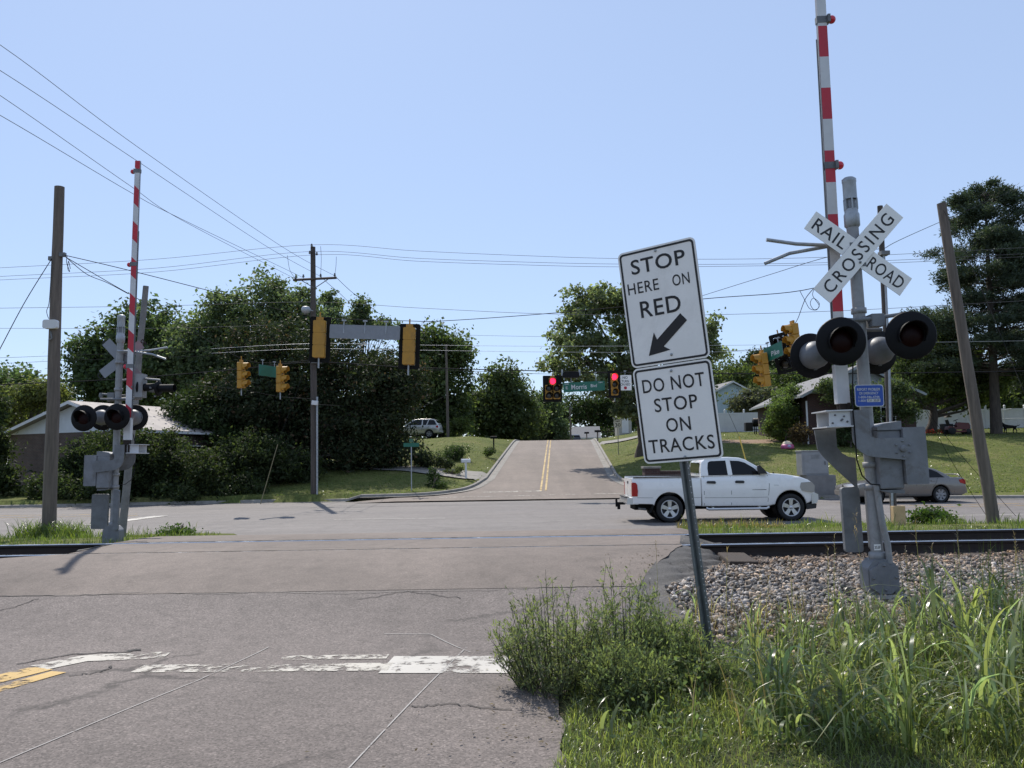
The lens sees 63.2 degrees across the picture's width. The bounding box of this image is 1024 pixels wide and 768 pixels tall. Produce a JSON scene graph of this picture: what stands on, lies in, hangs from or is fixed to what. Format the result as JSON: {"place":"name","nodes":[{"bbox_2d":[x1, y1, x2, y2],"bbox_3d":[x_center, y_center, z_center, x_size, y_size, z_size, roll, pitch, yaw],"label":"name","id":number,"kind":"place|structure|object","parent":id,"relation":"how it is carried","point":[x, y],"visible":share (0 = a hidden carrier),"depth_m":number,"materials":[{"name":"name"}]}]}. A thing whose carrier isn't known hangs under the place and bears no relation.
{"place":"outdoors","nodes":[
{"label":"outdoors","id":0,"kind":"place"},
{"bbox_2d":[0,586,637,767],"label":"approach road","id":1,"kind":"structure","parent":0,"point":[236,717],"depth_m":6.01,"materials":[{"name":"asphalt"}]},
{"bbox_2d":[0,667,51,681],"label":"line","id":2,"kind":"object","parent":1,"relation":"on","point":[15,675],"visible":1,"depth_m":6.48,"materials":[{"name":"yellow paint"}]},
{"bbox_2d":[30,652,168,668],"bbox_3d":[-3.419,2.296,6.961,1.069,0.007,0.440,1,-6,-24],"label":"stop line","id":3,"kind":"object","parent":1,"relation":"on","point":[95,657],"visible":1,"depth_m":6.95,"materials":[{"name":"paint"}]},
{"bbox_2d":[132,663,392,671],"bbox_3d":[-1.956,2.230,6.544,2.010,0.004,0.260,-1,-5,2],"label":"stop line","id":4,"kind":"object","parent":1,"relation":"on","point":[365,666],"visible":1,"depth_m":6.53,"materials":[{"name":"paint"}]},
{"bbox_2d":[379,656,510,672],"bbox_3d":[-0.497,2.209,6.562,0.996,0.008,0.580,-1,-5,4],"label":"stop line","id":5,"kind":"object","parent":1,"relation":"on","point":[485,666],"visible":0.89,"depth_m":6.53,"materials":[{"name":"paint"}]},
{"bbox_2d":[0,544,681,595],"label":"crossing pavement","id":6,"kind":"structure","parent":0,"point":[304,570],"depth_m":9.85,"materials":[{"name":"asphalt"}]},
{"bbox_2d":[68,535,682,553],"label":"crossing pavement","id":7,"kind":"structure","parent":0,"point":[388,544],"depth_m":11.98,"materials":[{"name":"asphalt"}]},
{"bbox_2d":[5,517,786,538],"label":"tall grass","id":8,"kind":"structure","parent":0,"point":[37,530],"depth_m":19.82,"materials":[{"name":"plant"}]},
{"bbox_2d":[115,528,688,542],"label":"crossing pavement","id":9,"kind":"structure","parent":0,"point":[415,535],"depth_m":13.37,"materials":[{"name":"asphalt"}]},
{"bbox_2d":[359,466,486,479],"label":"driveway","id":10,"kind":"structure","parent":0,"point":[475,475],"depth_m":48.90,"materials":[{"name":"concrete"}]},
{"bbox_2d":[358,440,624,501],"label":"side street","id":11,"kind":"structure","parent":0,"point":[577,470],"depth_m":47.94,"materials":[{"name":"asphalt"}]},
{"bbox_2d":[411,369,593,373],"bbox_3d":[0.716,-0.626,40.388,11.514,0.478,0.199,-1,-5,3],"label":"overhead wire","id":12,"kind":"object","parent":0,"point":[501,372],"visible":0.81,"depth_m":40.40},
{"bbox_2d":[543,374,561,401],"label":"traffic signal","id":13,"kind":"object","parent":12,"relation":"hanging from","point":[552,388],"visible":1,"depth_m":40.09,"materials":[{"name":"red"}]},
{"bbox_2d":[563,372,604,391],"bbox_3d":[3.464,-0.093,40.194,2.000,0.900,0.060,-3,-5,2],"label":"street name sign","id":14,"kind":"object","parent":12,"relation":"hanging from","point":[584,386],"visible":1,"depth_m":40.15,"materials":[{"name":"metal"}]},
{"bbox_2d":[608,368,620,401],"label":"traffic signal","id":15,"kind":"object","parent":12,"relation":"hanging from","point":[614,387],"visible":1,"depth_m":40.06,"materials":[{"name":"red"}]},
{"bbox_2d":[0,428,1023,767],"bbox_3d":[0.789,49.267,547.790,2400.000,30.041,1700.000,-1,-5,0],"label":"ground","id":16,"kind":"structure","parent":0,"point":[998,458],"depth_m":43.09,"materials":[{"name":"plant"}]},
{"bbox_2d":[0,393,35,497],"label":"shrub","id":17,"kind":"object","parent":16,"relation":"on","point":[8,475],"visible":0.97,"depth_m":43.34,"materials":[{"name":"green plant"}]},
{"bbox_2d":[0,355,61,471],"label":"tree","id":18,"kind":"object","parent":16,"relation":"on","point":[9,376],"visible":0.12,"depth_m":65.36,"materials":[{"name":"green plant"}]},
{"bbox_2d":[0,374,84,438],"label":"tree","id":19,"kind":"object","parent":16,"relation":"on","point":[33,395],"visible":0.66,"depth_m":54.33,"materials":[{"name":"green plant"}]},
{"bbox_2d":[42,185,66,537],"bbox_3d":[-11.406,-0.432,20.707,0.412,9.216,0.405,-1,-5,0],"label":"wooden pole","id":20,"kind":"object","parent":16,"relation":"on","point":[52,324],"visible":0.92,"depth_m":20.62,"materials":[{"name":"brown wood"}]},
{"bbox_2d":[62,255,307,362],"bbox_3d":[-10.935,-1.764,31.384,0.958,1.027,21.138,-1,-5,4],"label":"overhead wire","id":21,"kind":"object","parent":20,"relation":"attached to","point":[168,316],"visible":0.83,"depth_m":27.65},
{"bbox_2d":[237,356,250,395],"bbox_3d":[-11.012,-0.341,34.186,0.440,1.620,0.340,-2,-3,12],"label":"traffic signal","id":22,"kind":"object","parent":21,"relation":"hanging from","point":[243,374],"visible":1,"depth_m":34.06,"materials":[{"name":"yellow"}]},
{"bbox_2d":[276,360,289,398],"bbox_3d":[-9.402,-0.183,34.160,0.440,1.620,0.340,-2,-4,12],"label":"traffic signal","id":23,"kind":"object","parent":21,"relation":"hanging from","point":[281,378],"visible":1,"depth_m":34.04,"materials":[{"name":"yellow"}]},
{"bbox_2d":[65,255,812,321],"bbox_3d":[-1.171,-2.617,22.004,20.026,1.395,3.664,-1,-5,4],"label":"overhead wire","id":24,"kind":"object","parent":20,"relation":"attached to","point":[418,321],"visible":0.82,"depth_m":22.55,"materials":[{"name":"metal"}]},
{"bbox_2d":[309,312,330,367],"bbox_3d":[-5.516,-1.250,23.944,0.610,1.620,0.440,1,-5,0],"label":"traffic signal","id":25,"kind":"object","parent":24,"relation":"hanging from","point":[319,344],"visible":1,"depth_m":23.78,"materials":[{"name":"yellow"}]},
{"bbox_2d":[329,319,399,339],"bbox_3d":[-4.216,-1.557,23.830,2.020,0.540,0.060,2,-5,0],"label":"overhead sign","id":26,"kind":"object","parent":24,"relation":"hanging from","point":[365,331],"visible":1,"depth_m":23.84,"materials":[{"name":"metal"}]},
{"bbox_2d":[398,319,420,374],"bbox_3d":[-2.946,-1.046,23.922,0.610,1.620,0.440,1,-5,0],"label":"traffic signal","id":27,"kind":"object","parent":24,"relation":"hanging from","point":[409,355],"visible":1,"depth_m":23.79,"materials":[{"name":"yellow"}]},
{"bbox_2d":[16,430,112,506],"bbox_3d":[-22.259,4.491,42.611,4.895,4.691,5.741,-1,-5,0],"label":"hedge bush","id":28,"kind":"object","parent":16,"relation":"on","point":[69,472],"visible":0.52,"depth_m":41.35,"materials":[{"name":"green plant"}]},
{"bbox_2d":[6,400,216,485],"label":"brick house","id":29,"kind":"structure","parent":16,"relation":"on","point":[31,432],"depth_m":46.95,"materials":[{"name":"white"}]},
{"bbox_2d":[42,291,195,406],"bbox_3d":[-28.447,-0.063,63.831,12.785,14.166,9.752,-3,-6,26],"label":"tree","id":30,"kind":"object","parent":16,"relation":"on","point":[84,367],"visible":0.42,"depth_m":62.56,"materials":[{"name":"green plant"}]},
{"bbox_2d":[71,161,176,542],"bbox_3d":[-7.361,-0.511,16.006,1.825,7.700,1.040,0,-5,0],"label":"crossing signal","id":31,"kind":"object","parent":16,"relation":"on","point":[102,469],"visible":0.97,"depth_m":15.86,"materials":[{"name":"metal"}]},
{"bbox_2d":[71,423,176,503],"bbox_3d":[-19.531,4.160,42.228,5.264,5.334,5.702,-1,-5,0],"label":"hedge bush","id":32,"kind":"object","parent":16,"relation":"on","point":[102,443],"visible":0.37,"depth_m":41.38,"materials":[{"name":"green plant"}]},
{"bbox_2d":[119,286,148,536],"bbox_3d":[-8.904,0.810,19.519,0.605,6.313,0.185,-1,-5,0],"label":"wooden pole","id":33,"kind":"object","parent":16,"relation":"on","point":[124,508],"visible":0.56,"depth_m":19.46,"materials":[{"name":"grey wood"}]},
{"bbox_2d":[144,522,202,536],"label":"weed clump","id":34,"kind":"object","parent":16,"relation":"on","point":[169,531],"visible":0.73,"depth_m":18.96,"materials":[{"name":"green plant"}]},
{"bbox_2d":[131,419,237,504],"bbox_3d":[-17.194,4.224,42.893,6.320,4.975,4.554,-5,-6,35],"label":"hedge bush","id":35,"kind":"object","parent":16,"relation":"on","point":[190,465],"visible":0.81,"depth_m":42.02,"materials":[{"name":"green plant"}]},
{"bbox_2d":[148,362,270,470],"bbox_3d":[-17.638,2.276,49.966,7.537,8.034,7.734,-1,-5,0],"label":"tree","id":36,"kind":"object","parent":16,"relation":"on","point":[179,409],"visible":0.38,"depth_m":48.46,"materials":[{"name":"green plant"}]},
{"bbox_2d":[190,471,273,501],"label":"hedge bush","id":37,"kind":"object","parent":16,"relation":"on","point":[232,489],"visible":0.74,"depth_m":41.88,"materials":[{"name":"green plant"}]},
{"bbox_2d":[141,261,337,402],"bbox_3d":[-20.346,-1.447,61.733,15.326,15.021,9.770,-1,-5,0],"label":"tree","id":38,"kind":"object","parent":16,"relation":"on","point":[204,359],"visible":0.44,"depth_m":60.13,"materials":[{"name":"green plant"}]},
{"bbox_2d":[2,342,481,461],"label":"woods","id":39,"kind":"object","parent":16,"relation":"on","point":[424,403],"depth_m":89.62,"materials":[{"name":"green plant"}]},
{"bbox_2d":[181,419,333,488],"bbox_3d":[-13.843,4.413,45.020,8.689,4.955,5.148,0,-5,-15],"label":"bush","id":40,"kind":"object","parent":16,"relation":"on","point":[260,456],"visible":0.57,"depth_m":44.38,"materials":[{"name":"green plant"}]},
{"bbox_2d":[0,439,519,508],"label":"kerb","id":41,"kind":"structure","parent":16,"relation":"on","point":[492,473],"depth_m":41.06,"materials":[{"name":"concrete"}]},
{"bbox_2d":[178,297,451,474],"bbox_3d":[-12.433,1.399,52.388,17.383,13.241,11.486,-1,-5,0],"label":"tree","id":42,"kind":"object","parent":16,"relation":"on","point":[382,397],"visible":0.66,"depth_m":49.78,"materials":[{"name":"green plant"}]},
{"bbox_2d":[293,244,336,494],"bbox_3d":[-9.964,-0.671,41.942,2.160,13.133,0.792,1,-6,-17],"label":"utility pole","id":43,"kind":"object","parent":16,"relation":"on","point":[306,310],"visible":0.93,"depth_m":41.90,"materials":[{"name":"brown wood"}]},
{"bbox_2d":[0,251,1013,276],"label":"overhead wire","id":44,"kind":"object","parent":43,"relation":"attached to","point":[473,260],"visible":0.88,"depth_m":42.35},
{"bbox_2d":[6,254,1011,279],"bbox_3d":[-1.659,-6.029,41.211,59.314,1.670,2.288,-1,-5,5],"label":"overhead wire","id":45,"kind":"object","parent":43,"relation":"attached to","point":[481,263],"visible":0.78,"depth_m":42.30,"materials":[{"name":"metal"}]},
{"bbox_2d":[0,362,1023,384],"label":"overhead wire","id":46,"kind":"object","parent":43,"relation":"attached to","point":[489,369],"visible":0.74,"depth_m":40.93,"materials":[{"name":"metal"}]},
{"bbox_2d":[3,244,1023,267],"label":"overhead wire","id":47,"kind":"object","parent":43,"relation":"attached to","point":[468,253],"visible":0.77,"depth_m":42.40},
{"bbox_2d":[34,301,1014,314],"bbox_3d":[-2.124,-3.875,42.742,61.653,1.692,2.958,-1,-5,6],"label":"overhead wire","id":48,"kind":"object","parent":43,"relation":"attached to","point":[528,313],"visible":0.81,"depth_m":43.68,"materials":[{"name":"metal"}]},
{"bbox_2d":[317,288,363,346],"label":"tree","id":49,"kind":"object","parent":16,"relation":"on","point":[327,296],"visible":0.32,"depth_m":74.38,"materials":[{"name":"green plant"}]},
{"bbox_2d":[344,292,402,377],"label":"tree","id":50,"kind":"object","parent":16,"relation":"on","point":[360,305],"visible":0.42,"depth_m":76.49,"materials":[{"name":"green plant"}]},
{"bbox_2d":[392,419,442,437],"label":"suv","id":51,"kind":"object","parent":16,"relation":"on","point":[432,428],"visible":0.6,"depth_m":79.24,"materials":[{"name":"silver metal"}]},
{"bbox_2d":[384,315,480,437],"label":"tree","id":52,"kind":"object","parent":16,"relation":"on","point":[459,356],"visible":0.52,"depth_m":90.91,"materials":[{"name":"green plant"}]},
{"bbox_2d":[410,446,455,468],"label":"shrub","id":53,"kind":"object","parent":16,"relation":"on","point":[437,461],"visible":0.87,"depth_m":50.10,"materials":[{"name":"green plant"}]},
{"bbox_2d":[424,467,447,488],"bbox_3d":[-4.172,5.251,43.764,1.355,1.927,2.640,1,-5,-15],"label":"sapling","id":54,"kind":"object","parent":16,"relation":"on","point":[432,477],"visible":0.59,"depth_m":43.84,"materials":[{"name":"green plant"}]},
{"bbox_2d":[443,415,469,436],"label":"shrub","id":55,"kind":"object","parent":16,"relation":"on","point":[459,425],"visible":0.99,"depth_m":86.56,"materials":[{"name":"green plant"}]},
{"bbox_2d":[440,443,473,460],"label":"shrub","id":56,"kind":"object","parent":16,"relation":"on","point":[458,452],"visible":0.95,"depth_m":55.08,"materials":[{"name":"green plant"}]},
{"bbox_2d":[464,354,557,440],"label":"tree","id":57,"kind":"object","parent":16,"relation":"on","point":[505,399],"visible":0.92,"depth_m":101.66,"materials":[{"name":"green plant"}]},
{"bbox_2d":[0,498,1023,537],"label":"boulevard","id":58,"kind":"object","parent":16,"relation":"on","point":[389,517],"visible":0.65,"depth_m":28.80,"materials":[{"name":"asphalt"}]},
{"bbox_2d":[615,457,817,522],"bbox_3d":[6.042,3.178,25.243,5.819,1.903,2.058,-1,-5,0],"label":"pickup truck","id":59,"kind":"object","parent":58,"relation":"on","point":[728,483],"visible":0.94,"depth_m":24.30,"materials":[{"name":"white paint"}]},
{"bbox_2d":[834,468,966,502],"bbox_3d":[15.314,4.002,32.949,4.561,1.435,1.977,-1,-5,0],"label":"sedan","id":60,"kind":"object","parent":58,"relation":"on","point":[940,487],"visible":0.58,"depth_m":32.09,"materials":[{"name":"beige paint"}]},
{"bbox_2d":[0,506,1023,544],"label":"verge grass","id":61,"kind":"structure","parent":16,"relation":"on","point":[1006,520],"depth_m":17.20,"materials":[{"name":"plant"}]},
{"bbox_2d":[521,387,573,440],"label":"tree","id":62,"kind":"object","parent":16,"relation":"on","point":[558,427],"visible":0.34,"depth_m":110.61,"materials":[{"name":"green plant"}]},
{"bbox_2d":[485,569,623,701],"bbox_3d":[0.303,1.752,5.838,1.004,0.913,0.855,-3,-6,25],"label":"weed bush","id":63,"kind":"object","parent":16,"relation":"on","point":[564,676],"visible":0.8,"depth_m":5.72,"materials":[{"name":"green plant"}]},
{"bbox_2d":[564,426,600,439],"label":"white house","id":64,"kind":"structure","parent":16,"relation":"on","point":[580,431],"depth_m":147.98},
{"bbox_2d":[558,391,636,436],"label":"tree","id":65,"kind":"object","parent":16,"relation":"on","point":[597,410],"visible":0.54,"depth_m":163.17,"materials":[{"name":"green plant"}]},
{"bbox_2d":[207,427,1023,496],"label":"lawn grass","id":66,"kind":"structure","parent":16,"relation":"on","point":[995,484],"depth_m":45.96,"materials":[{"name":"plant"}]},
{"bbox_2d":[573,619,682,714],"bbox_3d":[0.723,1.802,5.326,0.692,0.595,0.641,-1,-5,0],"label":"weed bush","id":67,"kind":"object","parent":16,"relation":"on","point":[608,670],"visible":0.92,"depth_m":5.24,"materials":[{"name":"green plant"}]},
{"bbox_2d":[562,557,702,673],"bbox_3d":[0.858,1.711,6.021,1.002,0.900,0.856,-1,-5,0],"label":"weed bush","id":68,"kind":"object","parent":16,"relation":"on","point":[639,621],"visible":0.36,"depth_m":5.93,"materials":[{"name":"green plant"}]},
{"bbox_2d":[532,280,736,457],"bbox_3d":[8.474,-1.021,56.733,14.151,12.552,7.863,-1,-5,0],"label":"tree","id":69,"kind":"object","parent":16,"relation":"on","point":[597,341],"visible":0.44,"depth_m":55.95,"materials":[{"name":"green plant"}]},
{"bbox_2d":[618,237,722,656],"bbox_3d":[1.351,0.694,6.465,0.660,3.590,0.065,-9,-3,34],"label":"stop sign post","id":70,"kind":"object","parent":16,"relation":"on","point":[678,415],"visible":1,"depth_m":6.47,"materials":[{"name":"white metal"}]},
{"bbox_2d":[628,545,722,601],"bbox_3d":[2.072,2.208,9.825,0.765,0.339,3.263,-3,-6,22],"label":"pavement apron","id":71,"kind":"object","parent":16,"relation":"on","point":[675,564],"visible":0.53,"depth_m":9.91,"materials":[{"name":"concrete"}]},
{"bbox_2d":[641,610,746,695],"bbox_3d":[1.182,1.856,5.746,0.816,0.587,0.722,3,-7,-40],"label":"weed bush","id":72,"kind":"object","parent":16,"relation":"on","point":[683,649],"visible":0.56,"depth_m":5.68,"materials":[{"name":"green plant"}]},
{"bbox_2d":[715,381,746,412],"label":"blue house","id":73,"kind":"structure","parent":16,"relation":"on","point":[722,388],"depth_m":92.09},
{"bbox_2d":[712,352,762,391],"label":"tree","id":74,"kind":"object","parent":16,"relation":"on","point":[741,379],"visible":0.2,"depth_m":98.49,"materials":[{"name":"green plant"}]},
{"bbox_2d":[718,409,758,431],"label":"white fence","id":75,"kind":"object","parent":16,"relation":"on","point":[739,420],"visible":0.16,"depth_m":73.97,"materials":[{"name":"plastic"}]},
{"bbox_2d":[721,382,783,412],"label":"bush","id":76,"kind":"object","parent":16,"relation":"on","point":[748,399],"visible":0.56,"depth_m":82.15,"materials":[{"name":"green plant"}]},
{"bbox_2d":[758,381,807,441],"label":"bush","id":77,"kind":"object","parent":16,"relation":"on","point":[783,411],"visible":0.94,"depth_m":53.68,"materials":[{"name":"green plant"}]},
{"bbox_2d":[568,510,1023,767],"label":"johnson grass","id":78,"kind":"structure","parent":16,"relation":"on","point":[1005,658],"depth_m":5.27,"materials":[{"name":"plant"}]},
{"bbox_2d":[786,421,815,445],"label":"bush","id":79,"kind":"object","parent":16,"relation":"on","point":[800,432],"visible":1,"depth_m":50.98,"materials":[{"name":"green plant"}]},
{"bbox_2d":[591,438,1023,498],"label":"kerb","id":80,"kind":"structure","parent":16,"relation":"on","point":[611,472],"depth_m":45.98,"materials":[{"name":"concrete"}]},
{"bbox_2d":[763,361,855,392],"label":"tree","id":81,"kind":"object","parent":16,"relation":"on","point":[777,379],"visible":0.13,"depth_m":96.54,"materials":[{"name":"green plant"}]},
{"bbox_2d":[603,555,1020,662],"bbox_3d":[20.278,2.138,10.719,39.517,0.236,8.600,-1,-5,0],"label":"ballast bed","id":82,"kind":"object","parent":16,"relation":"on","point":[664,596],"visible":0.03,"depth_m":8.29,"materials":[{"name":"gravel"}]},
{"bbox_2d":[718,552,757,565],"bbox_3d":[2.892,2.315,10.675,0.360,0.200,0.800,0,-3,4],"label":"railroad tie","id":83,"kind":"object","parent":82,"relation":"on","point":[735,558],"visible":0.47,"depth_m":10.52,"materials":[{"name":"grey wood"}]},
{"bbox_2d":[764,0,936,599],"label":"crossing signal","id":84,"kind":"object","parent":82,"relation":"on","point":[895,456],"visible":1,"depth_m":8.74,"materials":[{"name":"metal"}]},
{"bbox_2d":[795,450,836,495],"bbox_3d":[13.472,3.988,36.970,1.444,2.068,1.000,-1,-5,0],"label":"utility cabinet","id":85,"kind":"object","parent":16,"relation":"on","point":[812,467],"visible":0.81,"depth_m":36.60,"materials":[{"name":"metal"}]},
{"bbox_2d":[749,365,926,444],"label":"brick house","id":86,"kind":"structure","parent":16,"relation":"on","point":[809,402],"depth_m":52.22,"materials":[{"name":"brown"}]},
{"bbox_2d":[829,427,854,447],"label":"bush","id":87,"kind":"object","parent":16,"relation":"on","point":[844,436],"visible":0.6,"depth_m":50.63,"materials":[{"name":"green plant"}]},
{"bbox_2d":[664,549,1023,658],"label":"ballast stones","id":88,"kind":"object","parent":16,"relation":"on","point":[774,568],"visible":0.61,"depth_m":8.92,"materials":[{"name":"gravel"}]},
{"bbox_2d":[693,596,1023,658],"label":"dry grass","id":89,"kind":"structure","parent":16,"relation":"on","point":[799,619],"depth_m":7.57,"materials":[{"name":"plant"}]},
{"bbox_2d":[810,374,926,429],"bbox_3d":[21.697,1.843,50.543,6.232,4.821,4.216,-4,-6,28],"label":"tree","id":90,"kind":"object","parent":16,"relation":"on","point":[901,390],"visible":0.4,"depth_m":49.98,"materials":[{"name":"green plant"}]},
{"bbox_2d":[877,205,905,524],"bbox_3d":[8.700,-0.292,19.223,0.273,7.871,0.295,-1,-5,0],"label":"signal pole","id":91,"kind":"object","parent":16,"relation":"on","point":[894,507],"visible":0.46,"depth_m":19.17,"materials":[{"name":"grey metal"}]},
{"bbox_2d":[905,501,963,524],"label":"weed clump","id":92,"kind":"object","parent":16,"relation":"on","point":[927,514],"visible":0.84,"depth_m":20.02,"materials":[{"name":"green plant"}]},
{"bbox_2d":[891,309,1020,429],"bbox_3d":[32.814,-0.893,63.144,11.081,10.001,7.076,-1,-5,0],"label":"tree","id":93,"kind":"object","parent":16,"relation":"on","point":[938,388],"visible":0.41,"depth_m":62.12,"materials":[{"name":"green plant"}]},
{"bbox_2d":[944,419,971,434],"bbox_3d":[32.085,3.089,59.920,1.560,1.102,1.000,-2,-5,8],"label":"riding mower","id":94,"kind":"object","parent":16,"relation":"on","point":[961,427],"visible":0.98,"depth_m":59.63,"materials":[{"name":"red paint"}]},
{"bbox_2d":[895,175,1023,433],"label":"pine tree","id":95,"kind":"object","parent":16,"relation":"on","point":[999,272],"visible":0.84,"depth_m":59.59,"materials":[{"name":"green plant"}]},
{"bbox_2d":[937,202,999,523],"bbox_3d":[10.496,-0.327,19.097,0.986,7.849,0.278,-1,-5,0],"label":"wooden pole","id":96,"kind":"object","parent":16,"relation":"on","point":[983,462],"visible":0.89,"depth_m":19.00,"materials":[{"name":"brown wood"}]},
{"bbox_2d":[916,405,1023,428],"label":"white fence","id":97,"kind":"object","parent":16,"relation":"on","point":[1011,413],"visible":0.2,"depth_m":72.96,"materials":[{"name":"plastic"}]},
{"bbox_2d":[997,293,1023,395],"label":"pine tree","id":98,"kind":"object","parent":16,"relation":"on","point":[1017,381],"visible":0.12,"depth_m":66.68,"materials":[{"name":"green plant"}]},
{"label":"ballast bed","id":99,"kind":"structure","parent":16,"relation":"on","visible":0},
{"bbox_2d":[0,529,1023,554],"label":"rail","id":100,"kind":"object","parent":99,"relation":"on","point":[722,538],"visible":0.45,"depth_m":12.76,"materials":[{"name":"metal"}]},
{"bbox_2d":[0,539,1023,557],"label":"rail","id":101,"kind":"object","parent":99,"relation":"on","point":[790,549],"visible":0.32,"depth_m":11.24,"materials":[{"name":"metal"}]},
{"bbox_2d":[0,0,1023,463],"label":"sky","id":102,"kind":"structure","parent":0,"point":[594,131],"materials":[{"name":"blue"}]},
{"bbox_2d":[750,346,770,386],"bbox_3d":[7.932,-0.571,26.633,0.440,1.317,0.340,-5,-5,-10],"label":"traffic signal","id":103,"kind":"object","parent":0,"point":[761,369],"visible":1,"depth_m":26.50,"materials":[{"name":"yellow"}]},
{"bbox_2d":[537,642,1023,767],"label":"short grass","id":104,"kind":"structure","parent":0,"point":[578,760],"depth_m":4.61,"materials":[{"name":"plant"}]},
{"bbox_2d":[769,330,795,374],"bbox_3d":[8.753,-1.062,26.995,0.610,1.445,0.440,-16,-6,29],"label":"traffic signal","id":105,"kind":"object","parent":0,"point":[783,363],"visible":0.56,"depth_m":26.99,"materials":[{"name":"black metal"}]},
{"bbox_2d":[795,289,812,322],"bbox_3d":[8.148,-2.164,23.231,0.104,0.224,6.306,-2,-5,15],"label":"overhead wire","id":106,"kind":"object","parent":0,"point":[802,305],"visible":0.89,"depth_m":23.13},
{"bbox_2d":[781,320,799,355],"bbox_3d":[8.784,-1.411,26.207,0.440,1.167,0.340,-5,-5,-10],"label":"traffic signal","id":107,"kind":"object","parent":106,"relation":"hanging from","point":[791,329],"visible":0.67,"depth_m":26.11,"materials":[{"name":"yellow"}]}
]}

